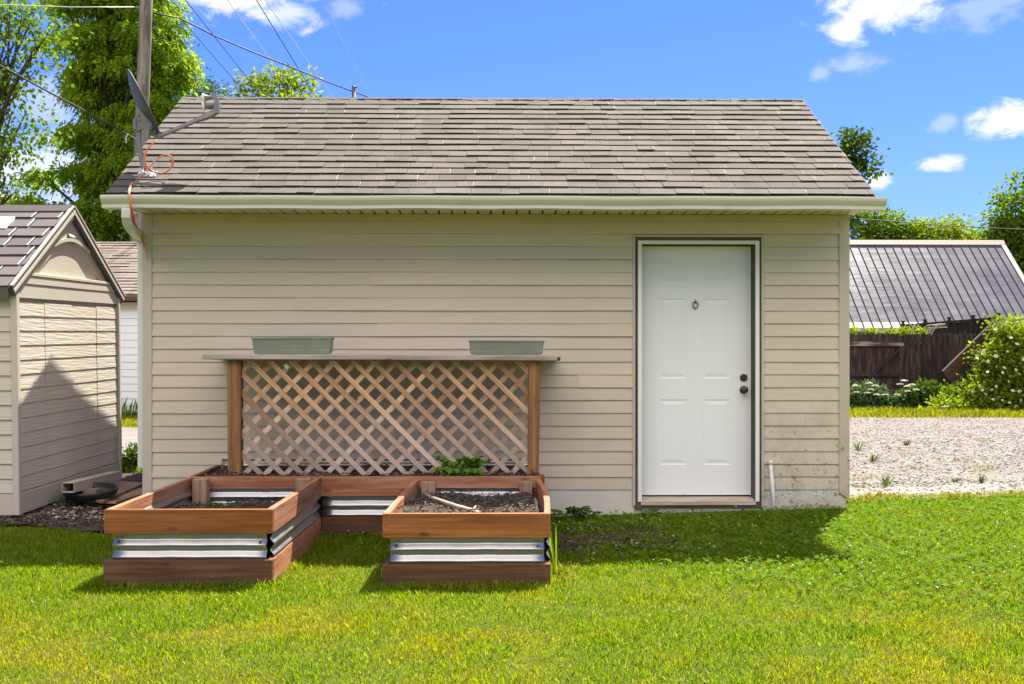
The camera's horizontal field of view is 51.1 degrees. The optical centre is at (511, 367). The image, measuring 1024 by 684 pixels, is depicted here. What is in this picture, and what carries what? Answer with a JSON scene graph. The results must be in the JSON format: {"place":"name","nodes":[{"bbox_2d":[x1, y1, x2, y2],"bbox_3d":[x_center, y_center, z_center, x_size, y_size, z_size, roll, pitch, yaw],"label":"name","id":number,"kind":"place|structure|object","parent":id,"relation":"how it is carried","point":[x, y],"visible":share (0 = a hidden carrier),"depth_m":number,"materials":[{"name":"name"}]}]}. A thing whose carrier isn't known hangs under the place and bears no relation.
{"place":"outdoors","nodes":[
{"label":"outdoors","id":0,"kind":"place"},
{"bbox_2d":[165,0,248,96],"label":"power line","id":1,"kind":"object","parent":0,"point":[204,45],"depth_m":29.73,"materials":[{"name":"black metal"}]},
{"bbox_2d":[185,0,261,95],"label":"power line","id":2,"kind":"object","parent":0,"point":[221,45],"depth_m":31.60,"materials":[{"name":"black metal"}]},
{"bbox_2d":[227,0,297,96],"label":"power line","id":3,"kind":"object","parent":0,"point":[260,45],"visible":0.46,"depth_m":34.31,"materials":[{"name":"metal"}]},
{"bbox_2d":[256,0,315,96],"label":"power line","id":4,"kind":"object","parent":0,"point":[284,45],"visible":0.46,"depth_m":32.96,"materials":[{"name":"black metal"}]},
{"bbox_2d":[265,0,332,96],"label":"power line","id":5,"kind":"object","parent":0,"point":[296,45],"visible":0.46,"depth_m":33.97,"materials":[{"name":"metal"}]},
{"bbox_2d":[322,0,370,96],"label":"power line","id":6,"kind":"object","parent":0,"point":[342,40],"visible":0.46,"depth_m":34.29,"materials":[{"name":"metal"}]},
{"bbox_2d":[0,412,1023,683],"bbox_3d":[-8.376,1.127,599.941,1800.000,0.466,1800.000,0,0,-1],"label":"ground","id":7,"kind":"structure","parent":0,"point":[378,670],"depth_m":5.24,"materials":[{"name":"green plant"}]},
{"bbox_2d":[0,0,95,204],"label":"poplar tree","id":8,"kind":"object","parent":7,"relation":"on","point":[8,90],"visible":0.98,"depth_m":29.77,"materials":[{"name":"green plant"}]},
{"bbox_2d":[0,471,141,530],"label":"bare soil","id":9,"kind":"structure","parent":7,"relation":"on","point":[133,476],"depth_m":8.28,"materials":[{"name":"brown soil"}]},
{"bbox_2d":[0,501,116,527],"bbox_3d":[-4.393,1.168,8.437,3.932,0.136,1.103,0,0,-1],"label":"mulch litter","id":10,"kind":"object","parent":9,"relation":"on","point":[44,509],"visible":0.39,"depth_m":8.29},
{"bbox_2d":[0,205,125,514],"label":"storage shed","id":11,"kind":"structure","parent":9,"relation":"on","point":[62,295],"depth_m":8.97,"materials":[{"name":"plastic"}]},
{"bbox_2d":[0,498,130,519],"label":"pebbles","id":12,"kind":"object","parent":9,"relation":"on","point":[71,512],"visible":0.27,"depth_m":8.55,"materials":[{"name":"gravel"}]},
{"bbox_2d":[52,498,85,506],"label":"weed","id":13,"kind":"object","parent":9,"relation":"on","point":[63,501],"visible":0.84,"depth_m":8.84,"materials":[{"name":"green plant"}]},
{"bbox_2d":[82,488,100,505],"bbox_3d":[-3.527,1.096,8.977,0.110,0.156,0.110,0,0,-1],"label":"wood block","id":14,"kind":"object","parent":9,"relation":"on","point":[91,490],"depth_m":8.92,"materials":[{"name":"brown wood"}]},
{"bbox_2d":[92,481,141,502],"bbox_3d":[-3.574,1.097,9.499,0.328,0.020,1.615,0,0,-5],"label":"board","id":15,"kind":"object","parent":9,"relation":"on","point":[126,486],"visible":0.47,"depth_m":9.69,"materials":[{"name":"brown wood"}]},
{"bbox_2d":[62,482,118,500],"bbox_3d":[-3.526,1.038,8.947,0.444,0.117,0.440,0,0,-1],"label":"tub lid","id":16,"kind":"object","parent":15,"relation":"on","point":[108,490],"visible":0.76,"depth_m":8.83,"materials":[{"name":"black plastic"}]},
{"bbox_2d":[62,471,120,492],"bbox_3d":[-3.634,0.987,9.285,0.098,0.110,1.233,0,0,-3],"label":"vinyl rail","id":17,"kind":"object","parent":15,"relation":"on","point":[78,485],"visible":0.96,"depth_m":9.05,"materials":[{"name":"white plastic"}]},
{"bbox_2d":[98,487,141,503],"bbox_3d":[-3.339,1.119,9.430,0.188,0.020,1.158,0,0,-1],"label":"board","id":18,"kind":"object","parent":9,"relation":"on","point":[132,494],"visible":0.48,"depth_m":9.20,"materials":[{"name":"brown wood"}]},
{"bbox_2d":[122,466,141,471],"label":"grass","id":19,"kind":"structure","parent":9,"relation":"on","point":[136,469],"depth_m":10.96,"materials":[{"name":"green plant"}]},
{"bbox_2d":[0,0,209,241],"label":"locust tree","id":20,"kind":"object","parent":7,"relation":"on","point":[101,90],"visible":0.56,"depth_m":35.04,"materials":[{"name":"green plant"}]},
{"bbox_2d":[96,242,137,416],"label":"white garage","id":21,"kind":"structure","parent":7,"relation":"on","point":[121,258],"depth_m":22.29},
{"bbox_2d":[121,396,137,417],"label":"long grass","id":22,"kind":"structure","parent":7,"relation":"on","point":[129,412],"depth_m":22.05,"materials":[{"name":"green plant"}]},
{"bbox_2d":[122,442,141,471],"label":"shrub","id":23,"kind":"object","parent":7,"relation":"on","point":[130,459],"visible":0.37,"depth_m":11.07,"materials":[{"name":"green plant"}]},
{"bbox_2d":[125,0,152,241],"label":"utility pole","id":24,"kind":"object","parent":7,"relation":"on","point":[144,44],"visible":0.41,"depth_m":28.72,"materials":[{"name":"grey wood"}]},
{"bbox_2d":[0,4,66,6],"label":"power line","id":25,"kind":"object","parent":24,"relation":"attached to","point":[34,5],"visible":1,"depth_m":27.65,"materials":[{"name":"metal"}]},
{"bbox_2d":[0,65,126,134],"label":"power line","id":26,"kind":"object","parent":24,"relation":"attached to","point":[27,80],"visible":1,"depth_m":25.68,"materials":[{"name":"black metal"}]},
{"bbox_2d":[152,12,367,96],"bbox_3d":[-7.202,-9.653,33.848,0.415,0.378,11.252,0,0,27],"label":"power line","id":27,"kind":"object","parent":24,"relation":"attached to","point":[255,52],"visible":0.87,"depth_m":32.51,"materials":[{"name":"black metal"}]},
{"bbox_2d":[176,44,241,97],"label":"tree","id":28,"kind":"object","parent":7,"relation":"on","point":[211,87],"visible":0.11,"depth_m":51.59,"materials":[{"name":"green plant"}]},
{"bbox_2d":[201,61,329,97],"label":"maple tree","id":29,"kind":"object","parent":7,"relation":"on","point":[287,90],"visible":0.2,"depth_m":45.57,"materials":[{"name":"green plant"}]},
{"bbox_2d":[103,459,550,585],"bbox_3d":[-1.070,1.010,7.427,2.636,0.546,2.470,0,0,-1],"label":"raised planter","id":30,"kind":"object","parent":7,"relation":"on","point":[184,530],"visible":0.91,"depth_m":6.24,"materials":[{"name":"brown wood"}]},
{"bbox_2d":[213,504,229,508],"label":"seedling","id":31,"kind":"object","parent":30,"relation":"on","point":[221,507],"visible":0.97,"depth_m":7.07,"materials":[{"name":"green plant"}]},
{"bbox_2d":[202,354,560,497],"bbox_3d":[-0.989,0.446,8.374,2.708,1.093,0.574,0,0,-1],"label":"trellis","id":32,"kind":"object","parent":30,"relation":"on","point":[236,410],"visible":0.93,"depth_m":8.17,"materials":[{"name":"brown wood"}]},
{"bbox_2d":[251,337,334,353],"bbox_3d":[-1.671,-0.166,8.170,0.607,0.128,0.155,0,0,-1],"label":"planter box","id":33,"kind":"object","parent":32,"relation":"on","point":[292,345],"visible":1,"depth_m":8.11,"materials":[{"name":"grey plastic"}]},
{"bbox_2d":[468,340,544,354],"bbox_3d":[-0.043,-0.152,8.193,0.580,0.111,0.155,0,0,-1],"label":"planter box","id":34,"kind":"object","parent":32,"relation":"on","point":[506,347],"visible":1,"depth_m":8.13,"materials":[{"name":"grey plastic"}]},
{"bbox_2d":[422,492,479,512],"bbox_3d":[-0.375,0.864,6.758,0.080,0.063,0.976,0,0,-31],"label":"branch","id":35,"kind":"object","parent":30,"relation":"in","point":[454,505],"visible":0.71,"depth_m":6.71,"materials":[{"name":"beige wood"}]},
{"bbox_2d":[432,455,490,475],"bbox_3d":[-0.372,0.751,8.057,0.452,0.198,0.389,0,0,-1],"label":"leafy plant","id":36,"kind":"object","parent":30,"relation":"in","point":[471,464],"visible":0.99,"depth_m":8.01,"materials":[{"name":"green plant"}]},
{"bbox_2d":[257,556,583,592],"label":"dry clippings","id":37,"kind":"object","parent":7,"relation":"on","point":[560,574],"visible":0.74,"depth_m":6.48,"materials":[{"name":"yellow plant"}]},
{"bbox_2d":[100,96,887,517],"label":"garage","id":38,"kind":"structure","parent":7,"relation":"on","point":[668,280],"depth_m":8.70,"materials":[{"name":"plastic"}]},
{"bbox_2d":[128,140,173,259],"bbox_3d":[-2.824,-1.337,8.329,0.332,0.942,0.589,0,0,-1],"label":"cable","id":39,"kind":"object","parent":38,"relation":"hanging from","point":[140,176],"visible":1,"depth_m":8.39,"materials":[{"name":"plastic"}]},
{"bbox_2d":[127,69,219,176],"bbox_3d":[-2.715,-1.933,8.541,0.726,0.870,0.471,0,0,-1],"label":"satellite dish","id":40,"kind":"object","parent":38,"relation":"on","point":[143,119],"visible":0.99,"depth_m":8.48,"materials":[{"name":"metal"}]},
{"bbox_2d":[352,85,356,96],"bbox_3d":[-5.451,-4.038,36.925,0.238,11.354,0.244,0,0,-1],"label":"vent pipe","id":41,"kind":"object","parent":38,"relation":"attached to","point":[354,91],"visible":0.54,"depth_m":36.87,"materials":[{"name":"black metal"}]},
{"bbox_2d":[642,246,750,494],"bbox_3d":[1.517,0.026,8.837,0.922,2.056,0.109,0,0,-1],"label":"door","id":42,"kind":"structure","parent":38,"relation":"in","point":[696,300],"depth_m":8.85,"materials":[{"name":"paint"}]},
{"bbox_2d":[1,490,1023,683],"bbox_3d":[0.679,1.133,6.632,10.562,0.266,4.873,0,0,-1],"label":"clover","id":43,"kind":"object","parent":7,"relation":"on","point":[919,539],"depth_m":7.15,"materials":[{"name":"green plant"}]},
{"bbox_2d":[549,527,571,576],"bbox_3d":[0.307,1.049,6.426,0.245,0.424,0.272,0,0,-1],"label":"grass tuft","id":44,"kind":"object","parent":7,"relation":"on","point":[553,557],"visible":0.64,"depth_m":6.45,"materials":[{"name":"green plant"}]},
{"bbox_2d":[550,506,590,520],"bbox_3d":[0.461,1.157,8.470,0.350,0.123,0.297,0,0,-1],"label":"weed","id":45,"kind":"object","parent":7,"relation":"on","point":[573,511],"visible":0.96,"depth_m":8.45,"materials":[{"name":"green plant"}]},
{"bbox_2d":[122,419,1023,500],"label":"gravel drive","id":46,"kind":"structure","parent":7,"relation":"on","point":[992,474],"depth_m":11.26,"materials":[{"name":"grey gravel"}]},
{"bbox_2d":[122,427,1023,500],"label":"gravel stones","id":47,"kind":"object","parent":46,"relation":"on","point":[933,465],"visible":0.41,"depth_m":11.29,"materials":[{"name":"grey gravel"}]},
{"bbox_2d":[122,418,1023,446],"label":"worn track","id":48,"kind":"structure","parent":46,"relation":"on","point":[129,434],"depth_m":16.15,"materials":[{"name":"grey gravel"}]},
{"bbox_2d":[850,417,1023,437],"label":"track stones","id":49,"kind":"object","parent":48,"relation":"on","point":[927,429],"visible":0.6,"depth_m":16.16,"materials":[{"name":"grey gravel"}]},
{"bbox_2d":[852,440,864,449],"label":"weed","id":50,"kind":"object","parent":46,"relation":"on","point":[857,447],"visible":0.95,"depth_m":12.71,"materials":[{"name":"green plant"}]},
{"bbox_2d":[868,453,881,461],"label":"weed","id":51,"kind":"object","parent":46,"relation":"on","point":[872,458],"visible":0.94,"depth_m":11.54,"materials":[{"name":"green plant"}]},
{"bbox_2d":[873,474,896,485],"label":"weed","id":52,"kind":"object","parent":46,"relation":"on","point":[886,481],"visible":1,"depth_m":9.80,"materials":[{"name":"green plant"}]},
{"bbox_2d":[897,438,910,444],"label":"weed","id":53,"kind":"object","parent":46,"relation":"on","point":[909,441],"visible":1,"depth_m":13.16,"materials":[{"name":"green plant"}]},
{"bbox_2d":[850,435,1003,487],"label":"weeds","id":54,"kind":"object","parent":46,"relation":"on","point":[937,460],"visible":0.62,"depth_m":10.61,"materials":[{"name":"green plant"}]},
{"bbox_2d":[978,475,988,482],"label":"weed","id":55,"kind":"object","parent":46,"relation":"on","point":[981,479],"visible":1,"depth_m":9.79,"materials":[{"name":"green plant"}]},
{"bbox_2d":[574,510,602,518],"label":"weed","id":56,"kind":"object","parent":7,"relation":"on","point":[590,511],"visible":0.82,"depth_m":8.50,"materials":[{"name":"green plant"}]},
{"bbox_2d":[548,530,659,552],"bbox_3d":[0.694,1.221,7.635,1.100,0.047,1.050,0,0,-1],"label":"bare patch","id":57,"kind":"object","parent":7,"relation":"on","point":[597,538],"visible":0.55,"depth_m":7.60,"materials":[{"name":"soil"}]},
{"bbox_2d":[549,519,680,551],"bbox_3d":[0.657,1.196,7.681,1.020,0.105,1.169,0,0,-1],"label":"dry thatch","id":58,"kind":"object","parent":57,"relation":"on","point":[619,537],"visible":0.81,"depth_m":7.57,"materials":[{"name":"plant"}]},
{"bbox_2d":[638,508,662,515],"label":"weed","id":59,"kind":"object","parent":7,"relation":"on","point":[653,509],"visible":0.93,"depth_m":8.58,"materials":[{"name":"green plant"}]},
{"bbox_2d":[768,460,775,511],"bbox_3d":[2.107,0.982,8.669,0.037,0.458,0.075,0,0,-29],"label":"pipe","id":60,"kind":"object","parent":7,"relation":"on","point":[770,463],"visible":0.87,"depth_m":8.66,"materials":[{"name":"plastic"}]},
{"bbox_2d":[831,121,893,229],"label":"linden tree","id":61,"kind":"object","parent":7,"relation":"on","point":[860,163],"visible":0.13,"depth_m":43.84,"materials":[{"name":"green plant"}]},
{"bbox_2d":[850,333,903,396],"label":"gate","id":62,"kind":"structure","parent":7,"relation":"on","point":[878,357],"depth_m":23.69,"materials":[{"name":"brown wood"}]},
{"bbox_2d":[850,378,911,408],"bbox_3d":[7.696,0.629,23.073,1.747,0.854,1.035,0,0,-1],"label":"flowering plant","id":63,"kind":"object","parent":7,"relation":"on","point":[874,395],"visible":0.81,"depth_m":22.83,"materials":[{"name":"green plant"}]},
{"bbox_2d":[850,204,926,239],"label":"garden tree","id":64,"kind":"object","parent":7,"relation":"on","point":[875,229],"visible":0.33,"depth_m":57.58,"materials":[{"name":"green plant"}]},
{"bbox_2d":[892,376,952,407],"bbox_3d":[8.828,0.607,23.039,1.550,0.901,1.005,0,0,-1],"label":"flowering plant","id":65,"kind":"object","parent":7,"relation":"on","point":[918,394],"visible":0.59,"depth_m":22.86,"materials":[{"name":"green plant"}]},
{"bbox_2d":[846,488,1023,502],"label":"dry fringe","id":66,"kind":"object","parent":7,"relation":"on","point":[951,495],"visible":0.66,"depth_m":9.06,"materials":[{"name":"yellow plant"}]},
{"bbox_2d":[850,240,1023,334],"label":"metal roof building","id":67,"kind":"structure","parent":7,"relation":"on","point":[894,283],"depth_m":46.00,"materials":[{"name":"grey metal"}]},
{"bbox_2d":[850,482,1023,498],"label":"concrete apron","id":68,"kind":"object","parent":7,"relation":"on","point":[862,492],"visible":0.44,"depth_m":9.49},
{"bbox_2d":[896,208,991,239],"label":"garden tree","id":69,"kind":"object","parent":7,"relation":"on","point":[935,232],"visible":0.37,"depth_m":57.57,"materials":[{"name":"green plant"}]},
{"bbox_2d":[903,333,996,404],"bbox_3d":[10.922,0.194,23.818,4.464,1.912,0.166,0,0,-1],"label":"fence","id":70,"kind":"object","parent":7,"relation":"on","point":[932,346],"visible":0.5,"depth_m":23.71,"materials":[{"name":"brown wood"}]},
{"bbox_2d":[850,324,927,336],"bbox_3d":[8.370,0.021,23.949,1.951,2.067,0.472,0,0,-1],"label":"vine","id":71,"kind":"object","parent":70,"relation":"on","point":[903,331],"visible":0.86,"depth_m":23.93,"materials":[{"name":"green plant"}]},
{"bbox_2d":[909,323,946,343],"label":"dry twigs","id":72,"kind":"object","parent":71,"relation":"on","point":[932,327],"visible":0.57,"depth_m":24.14,"materials":[{"name":"beige plant"}]},
{"bbox_2d":[900,312,1001,385],"bbox_3d":[10.560,-0.049,25.950,0.119,2.398,3.807,0,0,-13],"label":"pergola","id":73,"kind":"object","parent":7,"relation":"on","point":[969,326],"visible":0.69,"depth_m":25.63,"materials":[{"name":"brown wood"}]},
{"bbox_2d":[925,390,991,410],"bbox_3d":[9.229,0.753,22.122,1.528,0.603,0.999,0,0,-1],"label":"plant","id":74,"kind":"object","parent":7,"relation":"on","point":[961,403],"visible":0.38,"depth_m":21.99,"materials":[{"name":"green plant"}]},
{"bbox_2d":[938,308,1023,409],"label":"rose bush","id":75,"kind":"object","parent":7,"relation":"on","point":[1001,370],"visible":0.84,"depth_m":22.16,"materials":[{"name":"green plant"}]},
{"bbox_2d":[941,319,996,380],"bbox_3d":[9.793,-0.379,22.789,1.600,1.315,0.060,0,0,-21],"label":"plank","id":76,"kind":"object","parent":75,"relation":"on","point":[952,368],"visible":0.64,"depth_m":22.68,"materials":[{"name":"brown wood"}]},
{"bbox_2d":[967,163,1023,274],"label":"garden tree","id":77,"kind":"object","parent":7,"relation":"on","point":[1013,238],"visible":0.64,"depth_m":52.85,"materials":[{"name":"green plant"}]},
{"bbox_2d":[0,0,1023,239],"label":"sky","id":78,"kind":"structure","parent":0,"point":[940,83],"materials":[{"name":"blue"}]},
{"bbox_2d":[122,404,1023,426],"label":"grass","id":79,"kind":"structure","parent":0,"point":[892,411],"depth_m":20.06,"materials":[{"name":"green plant"}]},
{"bbox_2d":[851,218,1023,229],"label":"power line","id":80,"kind":"object","parent":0,"point":[936,224],"visible":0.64,"depth_m":50.27,"materials":[{"name":"black metal"}]}
]}

